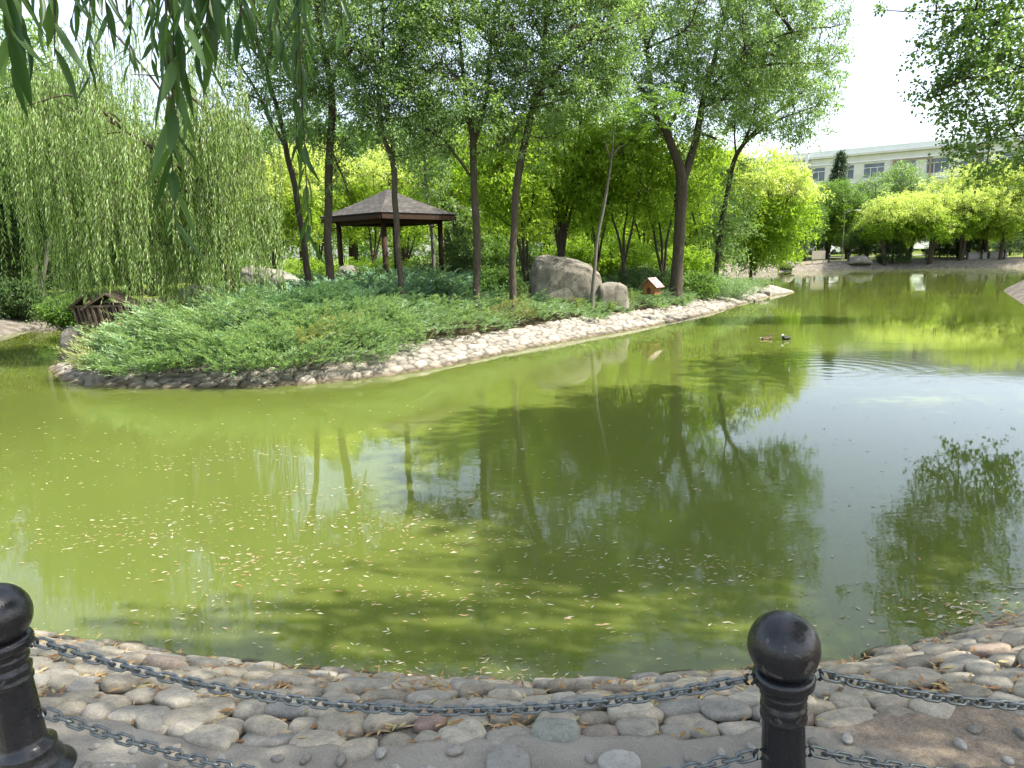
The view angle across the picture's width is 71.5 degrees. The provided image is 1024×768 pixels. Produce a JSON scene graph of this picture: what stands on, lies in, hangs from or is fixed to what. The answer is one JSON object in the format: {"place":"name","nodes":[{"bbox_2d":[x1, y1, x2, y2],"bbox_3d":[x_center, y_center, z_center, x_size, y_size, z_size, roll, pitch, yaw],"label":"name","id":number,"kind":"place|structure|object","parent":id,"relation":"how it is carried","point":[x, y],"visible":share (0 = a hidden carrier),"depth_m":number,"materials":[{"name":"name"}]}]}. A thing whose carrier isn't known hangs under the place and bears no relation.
{"place":"outdoors","nodes":[
{"label":"outdoors","id":0,"kind":"place"},
{"bbox_2d":[48,285,794,388],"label":"island bank","id":1,"kind":"structure","parent":0,"point":[436,355],"depth_m":13.00,"materials":[{"name":"stone"}]},
{"bbox_2d":[136,282,765,360],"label":"island ground","id":2,"kind":"structure","parent":0,"point":[457,331],"depth_m":16.04,"materials":[{"name":"soil"}]},
{"bbox_2d":[58,326,89,360],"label":"stone slab","id":3,"kind":"structure","parent":2,"relation":"on","point":[66,335],"depth_m":14.39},
{"bbox_2d":[0,0,286,330],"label":"willow tree","id":4,"kind":"object","parent":2,"relation":"on","point":[67,180],"visible":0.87,"depth_m":13.99,"materials":[{"name":"green plant"}]},
{"bbox_2d":[192,0,337,287],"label":"elm tree","id":5,"kind":"object","parent":2,"relation":"on","point":[256,91],"visible":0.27,"depth_m":16.95,"materials":[{"name":"green plant"}]},
{"bbox_2d":[280,256,338,281],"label":"shrub","id":6,"kind":"object","parent":2,"relation":"on","point":[314,266],"visible":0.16,"depth_m":25.93,"materials":[{"name":"green plant"}]},
{"bbox_2d":[247,0,396,287],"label":"elm tree","id":7,"kind":"object","parent":2,"relation":"on","point":[325,97],"visible":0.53,"depth_m":16.09,"materials":[{"name":"green plant"}]},
{"bbox_2d":[313,0,458,299],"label":"elm tree","id":8,"kind":"object","parent":2,"relation":"on","point":[385,79],"visible":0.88,"depth_m":15.29,"materials":[{"name":"green plant"}]},
{"bbox_2d":[320,189,457,289],"bbox_3d":[-4.023,-4.565,23.547,3.182,3.691,3.182,8,14,41],"label":"gazebo","id":9,"kind":"object","parent":2,"relation":"on","point":[376,210],"visible":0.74,"depth_m":22.70,"materials":[{"name":"brown"}]},
{"bbox_2d":[363,255,430,273],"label":"shrub","id":10,"kind":"object","parent":2,"relation":"on","point":[391,262],"visible":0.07,"depth_m":28.30,"materials":[{"name":"green plant"}]},
{"bbox_2d":[53,262,773,376],"bbox_3d":[-0.307,-3.263,23.177,11.344,1.694,27.749,6,13,36],"label":"juniper cover","id":11,"kind":"object","parent":2,"relation":"on","point":[157,323],"visible":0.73,"depth_m":12.93,"materials":[{"name":"plant"}]},
{"bbox_2d":[66,293,116,331],"bbox_3d":[-8.863,-1.442,15.124,0.834,0.938,0.760,-4,11,-14],"label":"slatted hut","id":12,"kind":"object","parent":11,"relation":"on","point":[78,313],"visible":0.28,"depth_m":14.80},
{"bbox_2d":[80,291,146,337],"bbox_3d":[-7.907,-1.403,14.172,1.000,0.863,0.860,-4,11,-14],"label":"slatted hut","id":13,"kind":"object","parent":11,"relation":"on","point":[92,308],"visible":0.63,"depth_m":13.86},
{"bbox_2d":[640,277,664,293],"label":"duck house","id":14,"kind":"structure","parent":11,"relation":"on","point":[654,285],"depth_m":20.46,"materials":[{"name":"orange wood"}]},
{"bbox_2d":[408,252,451,273],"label":"shrub","id":15,"kind":"object","parent":2,"relation":"on","point":[428,262],"visible":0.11,"depth_m":26.02,"materials":[{"name":"green plant"}]},
{"bbox_2d":[384,124,485,270],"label":"thin tree","id":16,"kind":"object","parent":2,"relation":"on","point":[425,180],"visible":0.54,"depth_m":24.98,"materials":[{"name":"green plant"}]},
{"bbox_2d":[386,126,511,270],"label":"lime tree","id":17,"kind":"object","parent":2,"relation":"on","point":[459,171],"visible":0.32,"depth_m":27.62,"materials":[{"name":"green plant"}]},
{"bbox_2d":[362,0,549,319],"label":"elm tree","id":18,"kind":"object","parent":2,"relation":"on","point":[463,82],"visible":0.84,"depth_m":15.69,"materials":[{"name":"green plant"}]},
{"bbox_2d":[433,223,485,279],"bbox_3d":[-1.653,-4.184,24.262,1.768,2.779,1.954,-11,14,-42],"label":"shrub","id":19,"kind":"object","parent":2,"relation":"on","point":[467,262],"visible":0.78,"depth_m":24.00,"materials":[{"name":"green plant"}]},
{"bbox_2d":[444,231,520,276],"bbox_3d":[-1.160,-4.635,27.409,3.602,2.614,3.131,-1,10,0],"label":"shrub","id":20,"kind":"object","parent":2,"relation":"on","point":[492,258],"visible":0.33,"depth_m":27.06,"materials":[{"name":"green plant"}]},
{"bbox_2d":[459,160,534,266],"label":"lime tree","id":21,"kind":"object","parent":2,"relation":"on","point":[502,233],"visible":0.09,"depth_m":29.80,"materials":[{"name":"green plant"}]},
{"bbox_2d":[470,264,528,304],"bbox_3d":[-0.465,-2.587,19.352,1.808,1.468,1.302,-3,11,-10],"label":"shrub","id":22,"kind":"object","parent":2,"relation":"on","point":[502,280],"visible":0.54,"depth_m":19.11,"materials":[{"name":"green plant"}]},
{"bbox_2d":[456,104,565,290],"bbox_3d":[-0.087,-5.288,20.866,3.022,5.785,3.027,4,12,28],"label":"lime tree","id":23,"kind":"object","parent":2,"relation":"on","point":[501,207],"visible":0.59,"depth_m":20.50,"materials":[{"name":"green plant"}]},
{"bbox_2d":[494,249,544,283],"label":"shrub","id":24,"kind":"object","parent":2,"relation":"on","point":[531,260],"visible":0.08,"depth_m":21.71,"materials":[{"name":"green plant"}]},
{"bbox_2d":[494,149,581,271],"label":"golden tree","id":25,"kind":"object","parent":2,"relation":"on","point":[547,233],"visible":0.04,"depth_m":33.98,"materials":[{"name":"green plant"}]},
{"bbox_2d":[511,84,619,256],"bbox_3d":[1.606,-6.447,23.227,3.980,7.038,3.764,-1,10,0],"label":"lime tree","id":26,"kind":"object","parent":2,"relation":"on","point":[569,195],"visible":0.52,"depth_m":22.79,"materials":[{"name":"green plant"}]},
{"bbox_2d":[529,255,601,308],"bbox_3d":[1.541,-2.848,20.032,2.127,1.595,1.414,-1,10,0],"label":"boulder","id":27,"kind":"object","parent":2,"relation":"on","point":[559,277],"visible":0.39,"depth_m":19.47,"materials":[{"name":"stone"}]},
{"bbox_2d":[470,0,669,323],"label":"elm tree","id":28,"kind":"object","parent":2,"relation":"on","point":[553,78],"visible":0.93,"depth_m":15.69,"materials":[{"name":"green plant"}]},
{"bbox_2d":[541,143,625,241],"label":"golden tree","id":29,"kind":"object","parent":2,"relation":"on","point":[587,234],"depth_m":34.81,"materials":[{"name":"green plant"}]},
{"bbox_2d":[537,230,634,279],"bbox_3d":[2.817,-4.793,27.529,4.018,2.374,3.152,-1,10,0],"label":"shrub","id":30,"kind":"object","parent":2,"relation":"on","point":[581,253],"visible":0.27,"depth_m":26.86,"materials":[{"name":"green plant"}]},
{"bbox_2d":[559,95,646,271],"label":"lime tree","id":31,"kind":"object","parent":2,"relation":"on","point":[602,235],"visible":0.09,"depth_m":25.09,"materials":[{"name":"green plant"}]},
{"bbox_2d":[597,282,629,312],"bbox_3d":[2.804,-2.429,19.841,0.921,0.840,0.899,-1,10,0],"label":"boulder","id":32,"kind":"object","parent":2,"relation":"on","point":[615,291],"visible":0.6,"depth_m":19.41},
{"bbox_2d":[573,234,658,281],"bbox_3d":[3.737,-4.872,28.332,4.556,2.269,3.358,2,11,17],"label":"shrub","id":33,"kind":"object","parent":2,"relation":"on","point":[636,253],"visible":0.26,"depth_m":27.57,"materials":[{"name":"green plant"}]},
{"bbox_2d":[563,113,675,285],"bbox_3d":[3.466,-5.678,22.827,3.721,6.016,3.395,-1,10,0],"label":"lime tree","id":34,"kind":"object","parent":2,"relation":"on","point":[623,192],"visible":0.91,"depth_m":22.32,"materials":[{"name":"green plant"}]},
{"bbox_2d":[571,83,701,313],"bbox_3d":[3.147,-4.687,18.255,3.442,5.913,3.283,-1,10,0],"label":"sapling tree","id":35,"kind":"object","parent":2,"relation":"on","point":[634,109],"visible":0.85,"depth_m":18.37,"materials":[{"name":"green plant"}]},
{"bbox_2d":[600,264,690,290],"bbox_3d":[4.524,-3.335,23.608,3.211,1.355,3.366,-1,10,0],"label":"shrub","id":36,"kind":"object","parent":2,"relation":"on","point":[641,275],"visible":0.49,"depth_m":23.39,"materials":[{"name":"green plant"}]},
{"bbox_2d":[607,101,734,288],"bbox_3d":[5.109,-6.083,23.794,4.427,6.571,3.287,-1,10,0],"label":"lime tree","id":37,"kind":"object","parent":2,"relation":"on","point":[664,222],"visible":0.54,"depth_m":23.46,"materials":[{"name":"green plant"}]},
{"bbox_2d":[647,243,723,274],"bbox_3d":[7.433,-5.147,30.870,3.643,2.056,3.414,-1,10,0],"label":"shrub","id":38,"kind":"object","parent":2,"relation":"on","point":[690,264],"visible":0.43,"depth_m":29.98,"materials":[{"name":"green plant"}]},
{"bbox_2d":[661,267,723,301],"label":"shrub","id":39,"kind":"object","parent":2,"relation":"on","point":[702,284],"visible":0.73,"depth_m":23.97,"materials":[{"name":"green plant"}]},
{"bbox_2d":[658,126,745,258],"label":"lime tree","id":40,"kind":"object","parent":2,"relation":"on","point":[696,229],"visible":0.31,"depth_m":31.89,"materials":[{"name":"green plant"}]},
{"bbox_2d":[574,0,858,305],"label":"elm tree","id":41,"kind":"object","parent":2,"relation":"on","point":[739,67],"visible":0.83,"depth_m":20.70,"materials":[{"name":"green plant"}]},
{"bbox_2d":[694,273,752,300],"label":"shrub","id":42,"kind":"object","parent":2,"relation":"on","point":[730,282],"visible":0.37,"depth_m":25.03,"materials":[{"name":"green plant"}]},
{"bbox_2d":[723,275,769,299],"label":"shrub","id":43,"kind":"object","parent":2,"relation":"on","point":[754,290],"visible":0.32,"depth_m":26.55,"materials":[{"name":"green plant"}]},
{"bbox_2d":[697,137,834,279],"bbox_3d":[12.381,-8.348,35.200,5.663,7.406,6.268,-10,13,-38],"label":"golden tree","id":44,"kind":"object","parent":2,"relation":"on","point":[774,206],"visible":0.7,"depth_m":34.18,"materials":[{"name":"green plant"}]},
{"bbox_2d":[691,22,854,281],"bbox_3d":[9.618,-8.302,26.514,5.596,9.969,4.259,2,11,18],"label":"elm tree","id":45,"kind":"object","parent":2,"relation":"on","point":[721,230],"visible":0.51,"depth_m":26.21,"materials":[{"name":"green plant"}]},
{"bbox_2d":[0,267,1023,681],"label":"pond water","id":46,"kind":"structure","parent":0,"point":[752,423],"depth_m":5.88,"materials":[{"name":"liquid"}]},
{"bbox_2d":[84,369,112,385],"bbox_3d":[-6.807,-0.058,11.723,0.472,0.393,0.422,-1,10,0],"label":"waterside rock","id":47,"kind":"object","parent":46,"relation":"in","point":[93,377],"visible":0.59,"depth_m":11.55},
{"bbox_2d":[1,314,1023,681],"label":"floating leaves","id":48,"kind":"object","parent":46,"relation":"on","point":[499,570],"visible":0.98,"depth_m":4.34,"materials":[{"name":"beige plant"}]},
{"bbox_2d":[0,260,1023,335],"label":"pond bank","id":49,"kind":"structure","parent":0,"point":[9,325],"depth_m":58.93,"materials":[{"name":"stone"}]},
{"bbox_2d":[0,275,57,321],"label":"shrub","id":50,"kind":"object","parent":49,"relation":"on","point":[16,304],"visible":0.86,"depth_m":22.19,"materials":[{"name":"green plant"}]},
{"bbox_2d":[0,110,73,296],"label":"grey tree","id":51,"kind":"object","parent":49,"relation":"on","point":[17,179],"visible":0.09,"depth_m":22.73,"materials":[{"name":"green plant"}]},
{"bbox_2d":[0,109,74,295],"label":"grey tree","id":52,"kind":"object","parent":49,"relation":"on","point":[46,259],"visible":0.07,"depth_m":22.91,"materials":[{"name":"green plant"}]},
{"bbox_2d":[26,291,113,329],"bbox_3d":[-13.286,-2.178,21.779,2.684,1.407,1.742,-3,11,-10],"label":"shrub","id":53,"kind":"object","parent":49,"relation":"on","point":[64,317],"visible":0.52,"depth_m":21.31,"materials":[{"name":"green plant"}]},
{"bbox_2d":[232,144,338,268],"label":"golden tree","id":54,"kind":"object","parent":49,"relation":"on","point":[288,218],"visible":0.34,"depth_m":28.68,"materials":[{"name":"green plant"}]},
{"bbox_2d":[278,127,372,262],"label":"golden tree","id":55,"kind":"object","parent":49,"relation":"on","point":[335,200],"visible":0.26,"depth_m":31.79,"materials":[{"name":"green plant"}]},
{"bbox_2d":[316,140,420,262],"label":"golden tree","id":56,"kind":"object","parent":49,"relation":"on","point":[371,164],"visible":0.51,"depth_m":32.23,"materials":[{"name":"green plant"}]},
{"bbox_2d":[350,156,451,265],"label":"lime tree","id":57,"kind":"object","parent":49,"relation":"on","point":[418,230],"visible":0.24,"depth_m":34.80,"materials":[{"name":"green plant"}]},
{"bbox_2d":[546,139,652,252],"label":"green tree","id":58,"kind":"object","parent":49,"relation":"on","point":[620,232],"visible":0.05,"depth_m":43.71,"materials":[{"name":"green plant"}]},
{"bbox_2d":[609,138,694,249],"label":"golden tree","id":59,"kind":"object","parent":49,"relation":"on","point":[647,234],"visible":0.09,"depth_m":35.98,"materials":[{"name":"green plant"}]},
{"bbox_2d":[851,190,925,265],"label":"golden tree","id":60,"kind":"object","parent":49,"relation":"on","point":[886,213],"visible":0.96,"depth_m":59.48,"materials":[{"name":"green plant"}]},
{"bbox_2d":[873,221,913,266],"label":"dark conifer","id":61,"kind":"object","parent":49,"relation":"on","point":[899,250],"visible":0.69,"depth_m":60.49,"materials":[{"name":"green plant"}]},
{"bbox_2d":[898,187,973,264],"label":"golden tree","id":62,"kind":"object","parent":49,"relation":"on","point":[944,229],"visible":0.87,"depth_m":58.39,"materials":[{"name":"green plant"}]},
{"bbox_2d":[872,0,1023,193],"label":"poplar tree","id":63,"kind":"object","parent":49,"relation":"on","point":[968,64],"visible":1,"depth_m":17.31,"materials":[{"name":"green plant"}]},
{"bbox_2d":[0,0,1023,259],"label":"sky","id":64,"kind":"structure","parent":0,"point":[878,116],"materials":[{"name":"white"}]},
{"bbox_2d":[3,248,1023,303],"bbox_3d":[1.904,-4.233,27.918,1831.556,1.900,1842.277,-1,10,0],"label":"ground","id":65,"kind":"structure","parent":0,"point":[1015,256],"depth_m":62.95,"materials":[{"name":"soil"}]},
{"bbox_2d":[0,158,81,292],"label":"dark tree","id":66,"kind":"object","parent":65,"relation":"on","point":[15,269],"visible":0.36,"depth_m":23.98,"materials":[{"name":"green plant"}]},
{"bbox_2d":[0,9,83,298],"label":"green tree","id":67,"kind":"object","parent":65,"relation":"on","point":[33,36],"visible":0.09,"depth_m":24.04,"materials":[{"name":"green plant"}]},
{"bbox_2d":[45,60,163,284],"bbox_3d":[-20.496,-9.766,34.648,6.993,10.368,6.514,7,13,38],"label":"green tree","id":68,"kind":"object","parent":65,"relation":"on","point":[123,143],"visible":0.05,"depth_m":34.09,"materials":[{"name":"green plant"}]},
{"bbox_2d":[0,0,352,266],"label":"willow tree","id":69,"kind":"object","parent":65,"relation":"on","point":[15,45],"visible":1,"depth_m":1.09,"materials":[{"name":"green plant"}]},
{"bbox_2d":[199,103,297,265],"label":"green tree","id":70,"kind":"object","parent":65,"relation":"on","point":[258,156],"visible":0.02,"depth_m":41.27,"materials":[{"name":"green plant"}]},
{"bbox_2d":[239,265,300,287],"bbox_3d":[-7.262,-3.235,21.330,1.722,0.696,1.218,-1,10,0],"label":"boulder","id":71,"kind":"object","parent":65,"relation":"on","point":[286,276],"visible":0.39,"depth_m":20.84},
{"bbox_2d":[246,90,354,272],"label":"green tree","id":72,"kind":"object","parent":65,"relation":"on","point":[268,139],"depth_m":40.07,"materials":[{"name":"green plant"}]},
{"bbox_2d":[292,117,409,263],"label":"green tree","id":73,"kind":"object","parent":65,"relation":"on","point":[353,251],"visible":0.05,"depth_m":42.41,"materials":[{"name":"green plant"}]},
{"bbox_2d":[341,116,447,263],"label":"green tree","id":74,"kind":"object","parent":65,"relation":"on","point":[403,257],"visible":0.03,"depth_m":43.82,"materials":[{"name":"green plant"}]},
{"bbox_2d":[389,99,505,245],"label":"green tree","id":75,"kind":"object","parent":65,"relation":"on","point":[444,227],"visible":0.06,"depth_m":41.87,"materials":[{"name":"green plant"}]},
{"bbox_2d":[0,175,1012,293],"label":"wood","id":76,"kind":"object","parent":65,"relation":"on","point":[362,252],"depth_m":60.49,"materials":[{"name":"green plant"}]},
{"bbox_2d":[785,191,839,260],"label":"green tree","id":77,"kind":"object","parent":65,"relation":"on","point":[820,230],"visible":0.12,"depth_m":63.69,"materials":[{"name":"green plant"}]},
{"bbox_2d":[824,149,850,253],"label":"spire tree","id":78,"kind":"object","parent":65,"relation":"on","point":[839,170],"visible":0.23,"depth_m":80.74,"materials":[{"name":"green plant"}]},
{"bbox_2d":[810,178,867,258],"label":"green tree","id":79,"kind":"object","parent":65,"relation":"on","point":[833,186],"visible":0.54,"depth_m":65.31,"materials":[{"name":"green plant"}]},
{"bbox_2d":[817,185,877,258],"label":"green tree","id":80,"kind":"object","parent":65,"relation":"on","point":[858,198],"visible":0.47,"depth_m":65.31,"materials":[{"name":"green plant"}]},
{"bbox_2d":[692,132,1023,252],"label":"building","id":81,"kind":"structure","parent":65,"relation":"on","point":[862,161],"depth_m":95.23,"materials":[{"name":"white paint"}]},
{"bbox_2d":[863,162,884,177],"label":"window","id":82,"kind":"structure","parent":81,"relation":"in","point":[869,168],"depth_m":96.59,"materials":[{"name":"glass"}]},
{"bbox_2d":[926,157,949,173],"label":"window","id":83,"kind":"structure","parent":81,"relation":"in","point":[936,166],"depth_m":92.28,"materials":[{"name":"glass"}]},
{"bbox_2d":[838,223,877,256],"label":"dark tree","id":84,"kind":"object","parent":65,"relation":"on","point":[854,244],"visible":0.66,"depth_m":62.70,"materials":[{"name":"green plant"}]},
{"bbox_2d":[840,167,897,255],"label":"green tree","id":85,"kind":"object","parent":65,"relation":"on","point":[870,188],"visible":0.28,"depth_m":69.87,"materials":[{"name":"green plant"}]},
{"bbox_2d":[882,156,943,249],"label":"green tree","id":86,"kind":"object","parent":65,"relation":"on","point":[908,172],"visible":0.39,"depth_m":78.98,"materials":[{"name":"green plant"}]},
{"bbox_2d":[902,178,950,258],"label":"golden tree","id":87,"kind":"object","parent":65,"relation":"on","point":[907,195],"visible":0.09,"depth_m":61.60,"materials":[{"name":"green plant"}]},
{"bbox_2d":[921,236,955,257],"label":"dark conifer","id":88,"kind":"object","parent":65,"relation":"on","point":[939,251],"visible":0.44,"depth_m":64.43,"materials":[{"name":"green plant"}]},
{"bbox_2d":[916,156,1001,256],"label":"golden tree","id":89,"kind":"object","parent":65,"relation":"on","point":[939,183],"visible":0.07,"depth_m":62.67,"materials":[{"name":"green plant"}]},
{"bbox_2d":[945,234,990,257],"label":"dark conifer","id":90,"kind":"object","parent":65,"relation":"on","point":[970,244],"visible":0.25,"depth_m":62.53,"materials":[{"name":"green plant"}]},
{"bbox_2d":[926,183,1014,260],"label":"golden tree","id":91,"kind":"object","parent":65,"relation":"on","point":[976,201],"visible":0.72,"depth_m":58.25,"materials":[{"name":"green plant"}]},
{"bbox_2d":[942,152,1023,251],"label":"golden tree","id":92,"kind":"object","parent":65,"relation":"on","point":[985,246],"visible":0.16,"depth_m":59.89,"materials":[{"name":"green plant"}]},
{"bbox_2d":[966,176,1023,259],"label":"golden tree","id":93,"kind":"object","parent":65,"relation":"on","point":[1010,224],"visible":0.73,"depth_m":58.14,"materials":[{"name":"green plant"}]},
{"bbox_2d":[984,163,1023,257],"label":"golden tree","id":94,"kind":"object","parent":65,"relation":"on","point":[1016,184],"visible":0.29,"depth_m":58.34,"materials":[{"name":"green plant"}]},
{"bbox_2d":[991,231,1023,254],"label":"dark conifer","id":95,"kind":"object","parent":65,"relation":"on","point":[1019,242],"visible":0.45,"depth_m":64.40,"materials":[{"name":"green plant"}]},
{"bbox_2d":[29,611,1023,761],"bbox_3d":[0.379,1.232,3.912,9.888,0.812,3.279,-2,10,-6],"label":"cobble bank","id":96,"kind":"structure","parent":0,"point":[174,713],"depth_m":2.59,"materials":[{"name":"stone"}]},
{"bbox_2d":[30,613,1023,741],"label":"leaf litter","id":97,"kind":"object","parent":96,"relation":"on","point":[281,684],"visible":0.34,"depth_m":2.76,"materials":[{"name":"plant"}]},
{"bbox_2d":[41,702,1023,767],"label":"path","id":98,"kind":"structure","parent":0,"point":[906,739],"depth_m":2.25,"materials":[{"name":"stone"}]},
{"bbox_2d":[0,583,76,767],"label":"chain bollard","id":99,"kind":"object","parent":98,"relation":"on","point":[29,738],"visible":1,"depth_m":2.12,"materials":[{"name":"metal"}]},
{"bbox_2d":[33,636,747,715],"bbox_3d":[-0.388,0.858,2.056,2.089,0.212,0.031,0,10,5],"label":"chain","id":100,"kind":"object","parent":99,"relation":"hanging from","point":[496,709],"visible":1,"depth_m":2.07,"materials":[{"name":"metal"}]},
{"bbox_2d":[41,707,757,767],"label":"chain","id":101,"kind":"object","parent":99,"relation":"hanging from","point":[726,761],"visible":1,"depth_m":2.15,"materials":[{"name":"metal"}]},
{"bbox_2d":[486,742,529,767],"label":"paving stone","id":102,"kind":"object","parent":98,"relation":"on","point":[503,755],"visible":1,"depth_m":2.19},
{"bbox_2d":[47,724,1023,767],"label":"set pebbles","id":103,"kind":"object","parent":98,"relation":"on","point":[456,750],"visible":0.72,"depth_m":2.22,"materials":[{"name":"stone"}]},
{"bbox_2d":[598,749,640,767],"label":"paving stone","id":104,"kind":"object","parent":98,"relation":"on","point":[617,758],"visible":0.99,"depth_m":2.17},
{"bbox_2d":[743,610,823,767],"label":"chain bollard","id":105,"kind":"object","parent":98,"relation":"on","point":[784,649],"visible":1,"depth_m":1.91,"materials":[{"name":"metal"}]},
{"bbox_2d":[809,745,948,767],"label":"chain","id":106,"kind":"object","parent":105,"relation":"hanging from","point":[827,754],"visible":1,"depth_m":2.02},
{"bbox_2d":[819,669,1023,710],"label":"chain","id":107,"kind":"object","parent":105,"relation":"hanging from","point":[1011,706],"visible":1,"depth_m":1.99,"materials":[{"name":"metal"}]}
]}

